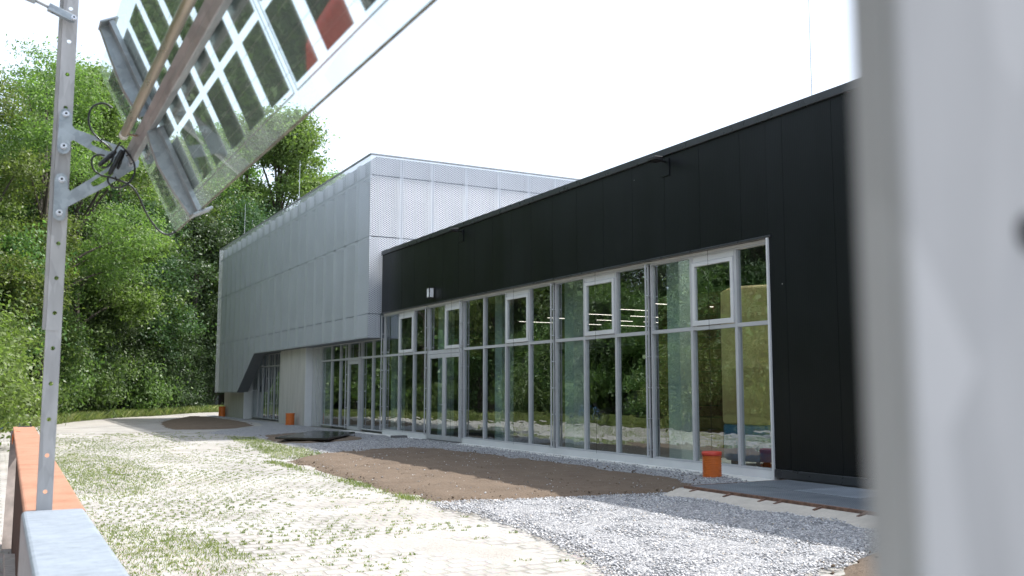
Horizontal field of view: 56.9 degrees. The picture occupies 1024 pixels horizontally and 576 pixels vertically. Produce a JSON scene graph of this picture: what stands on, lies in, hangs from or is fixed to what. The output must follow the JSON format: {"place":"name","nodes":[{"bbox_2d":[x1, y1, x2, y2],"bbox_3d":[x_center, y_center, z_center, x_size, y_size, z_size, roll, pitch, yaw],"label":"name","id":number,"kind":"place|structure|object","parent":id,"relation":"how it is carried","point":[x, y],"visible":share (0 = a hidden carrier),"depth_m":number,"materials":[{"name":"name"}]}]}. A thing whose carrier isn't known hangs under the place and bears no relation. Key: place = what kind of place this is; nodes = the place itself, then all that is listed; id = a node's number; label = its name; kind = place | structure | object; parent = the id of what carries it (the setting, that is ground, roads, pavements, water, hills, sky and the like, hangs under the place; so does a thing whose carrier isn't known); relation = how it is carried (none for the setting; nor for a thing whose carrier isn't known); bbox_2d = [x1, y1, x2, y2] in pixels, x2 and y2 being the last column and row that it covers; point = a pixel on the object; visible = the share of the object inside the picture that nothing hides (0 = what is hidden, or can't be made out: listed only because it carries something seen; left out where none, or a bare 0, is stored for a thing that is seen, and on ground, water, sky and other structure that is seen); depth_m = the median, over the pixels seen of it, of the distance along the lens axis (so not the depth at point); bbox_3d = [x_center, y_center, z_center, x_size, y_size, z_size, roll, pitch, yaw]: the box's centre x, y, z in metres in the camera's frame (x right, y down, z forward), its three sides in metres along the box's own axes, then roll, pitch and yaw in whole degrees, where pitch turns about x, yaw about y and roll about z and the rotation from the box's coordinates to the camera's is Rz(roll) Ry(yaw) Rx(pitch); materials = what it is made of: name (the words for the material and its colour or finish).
{"place":"outdoors","nodes":[
{"label":"outdoors","id":0,"kind":"place"},
{"bbox_2d":[122,342,218,408],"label":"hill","id":1,"kind":"structure","parent":0,"point":[216,403],"depth_m":75.34,"materials":[{"name":"green plant"}]},
{"bbox_2d":[0,189,38,262],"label":"broadleaf tree","id":2,"kind":"object","parent":1,"relation":"on","point":[4,222],"visible":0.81,"depth_m":41.50,"materials":[{"name":"green plant"}]},
{"bbox_2d":[0,161,120,387],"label":"dense tree","id":3,"kind":"object","parent":1,"relation":"on","point":[36,220],"visible":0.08,"depth_m":49.52,"materials":[{"name":"green plant"}]},
{"bbox_2d":[0,84,140,273],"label":"broadleaf tree","id":4,"kind":"object","parent":1,"relation":"on","point":[29,142],"visible":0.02,"depth_m":55.64,"materials":[{"name":"green plant"}]},
{"bbox_2d":[0,33,177,413],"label":"broadleaf tree","id":5,"kind":"object","parent":1,"relation":"on","point":[37,138],"visible":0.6,"depth_m":47.08,"materials":[{"name":"green plant"}]},
{"bbox_2d":[0,53,186,412],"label":"broadleaf tree","id":6,"kind":"object","parent":1,"relation":"on","point":[143,302],"visible":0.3,"depth_m":52.23,"materials":[{"name":"green plant"}]},
{"bbox_2d":[68,131,211,352],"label":"broadleaf tree","id":7,"kind":"object","parent":1,"relation":"on","point":[153,197],"visible":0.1,"depth_m":60.23,"materials":[{"name":"green plant"}]},
{"bbox_2d":[130,136,242,338],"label":"broadleaf tree","id":8,"kind":"object","parent":1,"relation":"on","point":[191,160],"visible":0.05,"depth_m":68.11,"materials":[{"name":"green plant"}]},
{"bbox_2d":[128,188,247,386],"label":"dense tree","id":9,"kind":"object","parent":1,"relation":"on","point":[200,232],"visible":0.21,"depth_m":66.56,"materials":[{"name":"green plant"}]},
{"bbox_2d":[190,145,257,387],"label":"broadleaf tree","id":10,"kind":"object","parent":1,"relation":"on","point":[219,173],"visible":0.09,"depth_m":73.82,"materials":[{"name":"green plant"}]},
{"bbox_2d":[174,179,275,404],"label":"dense tree","id":11,"kind":"object","parent":1,"relation":"on","point":[250,224],"visible":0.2,"depth_m":70.00,"materials":[{"name":"green plant"}]},
{"bbox_2d":[174,120,288,388],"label":"broadleaf tree","id":12,"kind":"object","parent":1,"relation":"on","point":[218,128],"visible":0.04,"depth_m":79.15,"materials":[{"name":"green plant"}]},
{"bbox_2d":[204,199,291,350],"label":"dense tree","id":13,"kind":"object","parent":1,"relation":"on","point":[271,212],"visible":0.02,"depth_m":76.07,"materials":[{"name":"green plant"}]},
{"bbox_2d":[205,110,310,225],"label":"broadleaf tree","id":14,"kind":"object","parent":1,"relation":"on","point":[238,154],"visible":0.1,"depth_m":75.38,"materials":[{"name":"green plant"}]},
{"bbox_2d":[189,99,342,304],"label":"broadleaf tree","id":15,"kind":"object","parent":1,"relation":"on","point":[299,140],"visible":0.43,"depth_m":76.98,"materials":[{"name":"green plant"}]},
{"bbox_2d":[160,416,253,429],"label":"soil","id":16,"kind":"structure","parent":0,"point":[196,423],"depth_m":42.45,"materials":[{"name":"brown soil"}]},
{"bbox_2d":[0,404,586,575],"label":"grass","id":17,"kind":"structure","parent":0,"point":[85,415],"depth_m":14.90,"materials":[{"name":"green plant"}]},
{"bbox_2d":[265,433,361,443],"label":"soil","id":18,"kind":"structure","parent":0,"point":[343,438],"depth_m":29.16,"materials":[{"name":"brown soil"}]},
{"bbox_2d":[0,0,851,210],"label":"sky","id":19,"kind":"structure","parent":0,"point":[602,85],"materials":[{"name":"white"}]},
{"bbox_2d":[0,412,870,575],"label":"ground","id":20,"kind":"structure","parent":0,"point":[497,533],"depth_m":11.98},
{"bbox_2d":[3,554,14,575],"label":"wooden bench","id":21,"kind":"object","parent":20,"relation":"on","point":[9,563],"visible":0.52,"depth_m":6.22,"materials":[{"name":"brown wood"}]},
{"bbox_2d":[0,317,26,395],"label":"shrub","id":22,"kind":"object","parent":20,"relation":"on","point":[2,346],"visible":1,"depth_m":18.03,"materials":[{"name":"green plant"}]},
{"bbox_2d":[0,327,65,445],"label":"shrub","id":23,"kind":"object","parent":20,"relation":"on","point":[37,404],"visible":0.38,"depth_m":25.76,"materials":[{"name":"green plant"}]},
{"bbox_2d":[0,282,66,451],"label":"shrub","id":24,"kind":"object","parent":20,"relation":"on","point":[9,345],"visible":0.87,"depth_m":21.59,"materials":[{"name":"green plant"}]},
{"bbox_2d":[0,217,83,413],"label":"bush","id":25,"kind":"object","parent":20,"relation":"on","point":[9,238],"visible":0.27,"depth_m":41.87,"materials":[{"name":"green plant"}]},
{"bbox_2d":[1,426,84,575],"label":"steel barrier","id":26,"kind":"object","parent":20,"relation":"on","point":[21,487],"visible":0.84,"depth_m":6.13,"materials":[{"name":"metal"}]},
{"bbox_2d":[18,508,128,575],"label":"cover beam","id":27,"kind":"structure","parent":26,"relation":"attached to","point":[67,542],"depth_m":2.58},
{"bbox_2d":[36,0,138,510],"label":"solar post","id":28,"kind":"object","parent":26,"relation":"on","point":[62,197],"visible":0.96,"depth_m":3.44,"materials":[{"name":"metal"}]},
{"bbox_2d":[26,0,76,22],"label":"tension rod","id":29,"kind":"object","parent":28,"relation":"attached to","point":[61,13],"visible":1,"depth_m":3.47,"materials":[{"name":"metal"}]},
{"bbox_2d":[87,0,436,235],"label":"solar module","id":30,"kind":"object","parent":28,"relation":"attached to","point":[132,80],"visible":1,"depth_m":2.54,"materials":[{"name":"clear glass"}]},
{"bbox_2d":[0,72,96,363],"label":"broadleaf tree","id":31,"kind":"object","parent":20,"relation":"on","point":[7,172],"visible":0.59,"depth_m":41.98,"materials":[{"name":"green plant"}]},
{"bbox_2d":[1,288,97,419],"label":"bush","id":32,"kind":"object","parent":20,"relation":"on","point":[65,348],"visible":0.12,"depth_m":46.05,"materials":[{"name":"green plant"}]},
{"bbox_2d":[22,244,113,418],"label":"bush","id":33,"kind":"object","parent":20,"relation":"on","point":[73,385],"visible":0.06,"depth_m":47.84,"materials":[{"name":"green plant"}]},
{"bbox_2d":[59,304,109,411],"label":"bush","id":34,"kind":"object","parent":20,"relation":"on","point":[91,387],"visible":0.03,"depth_m":50.55,"materials":[{"name":"green plant"}]},
{"bbox_2d":[19,189,157,352],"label":"dense tree","id":35,"kind":"object","parent":20,"relation":"on","point":[84,236],"visible":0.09,"depth_m":54.47,"materials":[{"name":"green plant"}]},
{"bbox_2d":[65,419,124,426],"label":"sand","id":36,"kind":"structure","parent":20,"relation":"on","point":[105,422],"depth_m":44.31,"materials":[{"name":"beige sand"}]},
{"bbox_2d":[64,264,160,417],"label":"bush","id":37,"kind":"object","parent":20,"relation":"on","point":[108,380],"visible":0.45,"depth_m":53.27,"materials":[{"name":"green plant"}]},
{"bbox_2d":[78,326,146,410],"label":"bush","id":38,"kind":"object","parent":20,"relation":"on","point":[114,356],"visible":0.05,"depth_m":54.92,"materials":[{"name":"green plant"}]},
{"bbox_2d":[98,319,177,409],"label":"bush","id":39,"kind":"object","parent":20,"relation":"on","point":[138,347],"visible":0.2,"depth_m":58.12,"materials":[{"name":"green plant"}]},
{"bbox_2d":[68,182,219,408],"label":"dense tree","id":40,"kind":"object","parent":20,"relation":"on","point":[171,261],"visible":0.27,"depth_m":59.44,"materials":[{"name":"green plant"}]},
{"bbox_2d":[110,289,198,413],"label":"bush","id":41,"kind":"object","parent":20,"relation":"on","point":[150,390],"visible":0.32,"depth_m":58.54,"materials":[{"name":"green plant"}]},
{"bbox_2d":[99,119,215,301],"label":"broadleaf tree","id":42,"kind":"object","parent":20,"relation":"on","point":[148,188],"visible":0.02,"depth_m":64.17,"materials":[{"name":"green plant"}]},
{"bbox_2d":[102,187,221,379],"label":"dense tree","id":43,"kind":"object","parent":20,"relation":"on","point":[189,350],"visible":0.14,"depth_m":62.21,"materials":[{"name":"green plant"}]},
{"bbox_2d":[140,342,197,409],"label":"bush","id":44,"kind":"object","parent":20,"relation":"on","point":[186,397],"visible":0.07,"depth_m":60.94,"materials":[{"name":"green plant"}]},
{"bbox_2d":[154,320,210,408],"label":"bush","id":45,"kind":"object","parent":20,"relation":"on","point":[194,403],"visible":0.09,"depth_m":63.07,"materials":[{"name":"green plant"}]},
{"bbox_2d":[173,333,218,405],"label":"bush","id":46,"kind":"object","parent":20,"relation":"on","point":[197,361],"visible":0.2,"depth_m":65.77,"materials":[{"name":"green plant"}]},
{"bbox_2d":[198,347,223,404],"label":"bush","id":47,"kind":"object","parent":20,"relation":"on","point":[212,384],"visible":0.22,"depth_m":67.84,"materials":[{"name":"green plant"}]},
{"bbox_2d":[215,153,659,431],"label":"hall","id":48,"kind":"structure","parent":20,"relation":"on","point":[299,310],"depth_m":39.14,"materials":[{"name":"metal"}]},
{"bbox_2d":[252,371,257,417],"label":"window","id":49,"kind":"structure","parent":48,"relation":"in","point":[255,382],"depth_m":49.58,"materials":[{"name":"glass"}]},
{"bbox_2d":[257,367,261,417],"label":"window","id":50,"kind":"structure","parent":48,"relation":"in","point":[259,396],"depth_m":48.76,"materials":[{"name":"glass"}]},
{"bbox_2d":[261,366,267,418],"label":"window","id":51,"kind":"structure","parent":48,"relation":"in","point":[264,386],"depth_m":47.93,"materials":[{"name":"glass"}]},
{"bbox_2d":[267,366,273,418],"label":"window","id":52,"kind":"structure","parent":48,"relation":"in","point":[270,370],"depth_m":46.88,"materials":[{"name":"metal"}]},
{"bbox_2d":[272,365,279,419],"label":"window","id":53,"kind":"structure","parent":48,"relation":"in","point":[275,398],"depth_m":45.92,"materials":[{"name":"glass"}]},
{"bbox_2d":[320,361,330,425],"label":"window","id":54,"kind":"structure","parent":48,"relation":"in","point":[326,365],"depth_m":38.20,"materials":[{"name":"glass"}]},
{"bbox_2d":[322,345,331,360],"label":"window","id":55,"kind":"structure","parent":48,"relation":"in","point":[326,350],"depth_m":38.33,"materials":[{"name":"metal"}]},
{"bbox_2d":[330,360,339,426],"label":"window","id":56,"kind":"structure","parent":48,"relation":"in","point":[335,364],"depth_m":37.14,"materials":[{"name":"metal"}]},
{"bbox_2d":[339,359,347,427],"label":"window","id":57,"kind":"structure","parent":48,"relation":"in","point":[342,362],"depth_m":36.29,"materials":[{"name":"metal"}]},
{"bbox_2d":[347,358,361,430],"bbox_3d":[-5.851,3.935,35.002,0.181,2.642,1.430,3,-7,-28],"label":"door","id":58,"kind":"structure","parent":48,"relation":"in","point":[352,390],"depth_m":35.04,"materials":[{"name":"metal"}]},
{"bbox_2d":[348,341,361,358],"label":"window","id":59,"kind":"structure","parent":48,"relation":"in","point":[353,352],"depth_m":35.32,"materials":[{"name":"metal"}]},
{"bbox_2d":[360,357,372,429],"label":"window","id":60,"kind":"structure","parent":48,"relation":"in","point":[366,365],"depth_m":33.96,"materials":[{"name":"metal"}]},
{"bbox_2d":[362,340,372,357],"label":"window","id":61,"kind":"structure","parent":48,"relation":"in","point":[367,346],"depth_m":34.08,"materials":[{"name":"metal"}]},
{"bbox_2d":[371,356,383,431],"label":"window","id":62,"kind":"structure","parent":48,"relation":"in","point":[375,420],"depth_m":33.01,"materials":[{"name":"metal"}]},
{"bbox_2d":[373,338,383,356],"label":"window","id":63,"kind":"structure","parent":48,"relation":"in","point":[376,342],"depth_m":33.14,"materials":[{"name":"metal"}]},
{"bbox_2d":[207,415,742,487],"bbox_3d":[-8.578,5.295,34.538,5.289,0.171,46.881,3,-7,-28],"label":"gravel bed","id":64,"kind":"object","parent":20,"relation":"on","point":[267,428],"visible":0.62,"depth_m":26.02,"materials":[{"name":"grey gravel"}]},
{"bbox_2d":[275,431,354,440],"bbox_3d":[-6.135,4.737,30.152,1.787,0.205,3.988,-1,-6,6],"label":"black board","id":65,"kind":"object","parent":64,"relation":"on","point":[315,435],"visible":0.98,"depth_m":29.31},
{"bbox_2d":[340,430,771,481],"bbox_3d":[-1.012,4.308,25.291,0.546,0.165,21.950,3,-7,-28],"label":"insulation strip","id":66,"kind":"object","parent":64,"relation":"on","point":[748,478],"visible":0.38,"depth_m":19.50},
{"bbox_2d":[702,451,721,476],"bbox_3d":[3.467,3.092,16.373,0.346,0.515,0.346,3,-7,-28],"label":"drain pipe","id":67,"kind":"object","parent":64,"relation":"on","point":[711,464],"visible":0.85,"depth_m":16.24,"materials":[{"name":"orange plastic"}]},
{"bbox_2d":[364,526,587,575],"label":"sand","id":68,"kind":"structure","parent":20,"relation":"on","point":[451,548],"depth_m":9.48,"materials":[{"name":"beige sand"}]},
{"bbox_2d":[290,447,691,501],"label":"soil","id":69,"kind":"structure","parent":20,"relation":"on","point":[445,488],"depth_m":16.86,"materials":[{"name":"brown soil"}]},
{"bbox_2d":[252,432,704,497],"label":"pebbles","id":70,"kind":"object","parent":69,"relation":"on","point":[472,468],"visible":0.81,"depth_m":18.20,"materials":[{"name":"stone"}]},
{"bbox_2d":[168,416,869,574],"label":"soil clods","id":71,"kind":"object","parent":69,"relation":"on","point":[832,565],"visible":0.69,"depth_m":16.65,"materials":[{"name":"brown soil"}]},
{"bbox_2d":[282,437,869,575],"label":"gravel","id":72,"kind":"structure","parent":20,"relation":"on","point":[659,549],"depth_m":10.62,"materials":[{"name":"grey gravel"}]},
{"bbox_2d":[326,81,867,488],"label":"workshop hall","id":73,"kind":"structure","parent":20,"relation":"on","point":[640,250],"depth_m":19.72,"materials":[{"name":"metal"}]},
{"bbox_2d":[383,355,398,430],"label":"window","id":74,"kind":"structure","parent":73,"relation":"in","point":[386,358],"depth_m":32.20,"materials":[{"name":"metal"}]},
{"bbox_2d":[384,313,398,355],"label":"window","id":75,"kind":"structure","parent":73,"relation":"in","point":[387,318],"depth_m":32.39,"materials":[{"name":"metal"}]},
{"bbox_2d":[398,353,412,432],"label":"window","id":76,"kind":"structure","parent":73,"relation":"in","point":[400,356],"depth_m":31.08,"materials":[{"name":"metal"}]},
{"bbox_2d":[399,310,413,354],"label":"window","id":77,"kind":"structure","parent":73,"relation":"in","point":[407,314],"depth_m":30.89,"materials":[{"name":"metal"}]},
{"bbox_2d":[412,352,427,433],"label":"window","id":78,"kind":"structure","parent":73,"relation":"in","point":[414,354],"depth_m":29.93,"materials":[{"name":"metal"}]},
{"bbox_2d":[413,308,428,352],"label":"window","id":79,"kind":"structure","parent":73,"relation":"in","point":[415,311],"depth_m":30.15,"materials":[{"name":"metal"}]},
{"bbox_2d":[428,304,444,351],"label":"window","id":80,"kind":"structure","parent":73,"relation":"in","point":[430,308],"depth_m":29.12,"materials":[{"name":"metal"}]},
{"bbox_2d":[427,349,462,442],"bbox_3d":[-1.996,3.170,27.885,0.181,2.642,2.430,3,-7,-28],"label":"door","id":81,"kind":"structure","parent":73,"relation":"in","point":[445,354],"depth_m":27.85,"materials":[{"name":"metal"}]},
{"bbox_2d":[445,300,462,349],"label":"window","id":82,"kind":"structure","parent":73,"relation":"in","point":[455,305],"depth_m":27.70,"materials":[{"name":"metal"}]},
{"bbox_2d":[463,347,483,439],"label":"window","id":83,"kind":"structure","parent":73,"relation":"in","point":[464,350],"depth_m":26.73,"materials":[{"name":"metal"}]},
{"bbox_2d":[463,296,483,348],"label":"window","id":84,"kind":"structure","parent":73,"relation":"in","point":[464,301],"depth_m":26.92,"materials":[{"name":"metal"}]},
{"bbox_2d":[483,345,505,442],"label":"window","id":85,"kind":"structure","parent":73,"relation":"in","point":[485,348],"depth_m":25.56,"materials":[{"name":"metal"}]},
{"bbox_2d":[484,292,505,346],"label":"window","id":86,"kind":"structure","parent":73,"relation":"in","point":[485,297],"depth_m":25.78,"materials":[{"name":"metal"}]},
{"bbox_2d":[505,343,528,444],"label":"window","id":87,"kind":"structure","parent":73,"relation":"in","point":[507,399],"depth_m":24.45,"materials":[{"name":"metal"}]},
{"bbox_2d":[506,288,528,344],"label":"window","id":88,"kind":"structure","parent":73,"relation":"in","point":[521,293],"depth_m":24.20,"materials":[{"name":"metal"}]},
{"bbox_2d":[529,341,554,447],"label":"window","id":89,"kind":"structure","parent":73,"relation":"in","point":[530,344],"depth_m":23.30,"materials":[{"name":"metal"}]},
{"bbox_2d":[529,284,554,342],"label":"window","id":90,"kind":"structure","parent":73,"relation":"in","point":[530,288],"depth_m":23.55,"materials":[{"name":"metal"}]},
{"bbox_2d":[555,277,583,340],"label":"window","id":91,"kind":"structure","parent":73,"relation":"in","point":[582,278],"depth_m":22.45,"materials":[{"name":"metal"}]},
{"bbox_2d":[555,338,584,450],"bbox_3d":[1.370,2.447,21.762,0.100,2.512,1.282,3,-7,-28],"label":"window","id":92,"kind":"structure","parent":73,"relation":"in","point":[557,350],"depth_m":22.25,"materials":[{"name":"metal"}]},
{"bbox_2d":[584,271,615,337],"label":"window","id":93,"kind":"structure","parent":73,"relation":"in","point":[608,277],"depth_m":20.88,"materials":[{"name":"metal"}]},
{"bbox_2d":[584,336,616,453],"bbox_3d":[1.970,2.328,20.654,0.100,2.512,1.250,3,-7,-28],"label":"window","id":94,"kind":"structure","parent":73,"relation":"in","point":[586,340],"depth_m":21.11,"materials":[{"name":"metal"}]},
{"bbox_2d":[615,266,649,334],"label":"window","id":95,"kind":"structure","parent":73,"relation":"in","point":[617,273],"depth_m":20.22,"materials":[{"name":"metal"}]},
{"bbox_2d":[616,333,651,457],"bbox_3d":[2.545,2.214,19.592,0.100,2.512,1.175,3,-7,-28],"label":"window","id":96,"kind":"structure","parent":73,"relation":"in","point":[618,337],"depth_m":19.99,"materials":[{"name":"metal"}]},
{"bbox_2d":[647,156,669,177],"bbox_3d":[2.901,-2.413,18.737,0.360,0.369,0.260,3,-7,-28],"label":"floodlight","id":97,"kind":"object","parent":73,"relation":"attached to","point":[665,168],"visible":1,"depth_m":18.74,"materials":[{"name":"black plastic"}]},
{"bbox_2d":[650,257,691,331],"bbox_3d":[3.165,0.150,18.662,0.100,1.393,1.290,3,-7,-28],"label":"window","id":98,"kind":"structure","parent":73,"relation":"in","point":[652,266],"depth_m":19.14,"materials":[{"name":"metal"}]},
{"bbox_2d":[651,329,693,461],"bbox_3d":[3.163,2.091,18.452,0.100,2.512,1.290,3,-7,-28],"label":"window","id":99,"kind":"structure","parent":73,"relation":"in","point":[653,334],"depth_m":18.92,"materials":[{"name":"metal"}]},
{"bbox_2d":[690,248,735,328],"bbox_3d":[3.756,0.030,17.549,0.120,1.393,1.241,3,-7,-28],"label":"window","id":100,"kind":"structure","parent":73,"relation":"in","point":[728,255],"depth_m":17.53,"materials":[{"name":"metal"}]},
{"bbox_2d":[692,325,739,466],"bbox_3d":[3.763,1.972,17.344,0.100,2.512,1.241,3,-7,-28],"label":"window","id":101,"kind":"structure","parent":73,"relation":"in","point":[694,331],"depth_m":17.79,"materials":[{"name":"metal"}]},
{"bbox_2d":[720,285,771,467],"bbox_3d":[5.001,1.751,18.684,1.690,3.498,1.690,3,-7,-28],"label":"storage tank","id":102,"kind":"object","parent":73,"relation":"on","point":[757,420],"visible":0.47,"depth_m":18.04,"materials":[{"name":"paint"}]},
{"bbox_2d":[734,242,767,324],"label":"window","id":103,"kind":"structure","parent":73,"relation":"in","point":[736,250],"depth_m":16.95,"materials":[{"name":"metal"}]},
{"bbox_2d":[736,322,771,470],"bbox_3d":[4.279,1.870,16.392,0.100,2.512,0.934,3,-7,-28],"label":"window","id":104,"kind":"structure","parent":73,"relation":"in","point":[738,327],"depth_m":16.75,"materials":[{"name":"metal"}]},
{"bbox_2d":[662,480,868,527],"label":"concrete walkway","id":105,"kind":"structure","parent":20,"relation":"on","point":[849,505],"depth_m":13.12,"materials":[{"name":"concrete"}]},
{"bbox_2d":[841,555,870,575],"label":"soil","id":106,"kind":"structure","parent":0,"point":[862,567],"depth_m":8.32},
{"bbox_2d":[849,0,1023,575],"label":"solar post","id":107,"kind":"object","parent":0,"point":[938,98],"visible":1,"depth_m":0.23,"materials":[{"name":"metal"}]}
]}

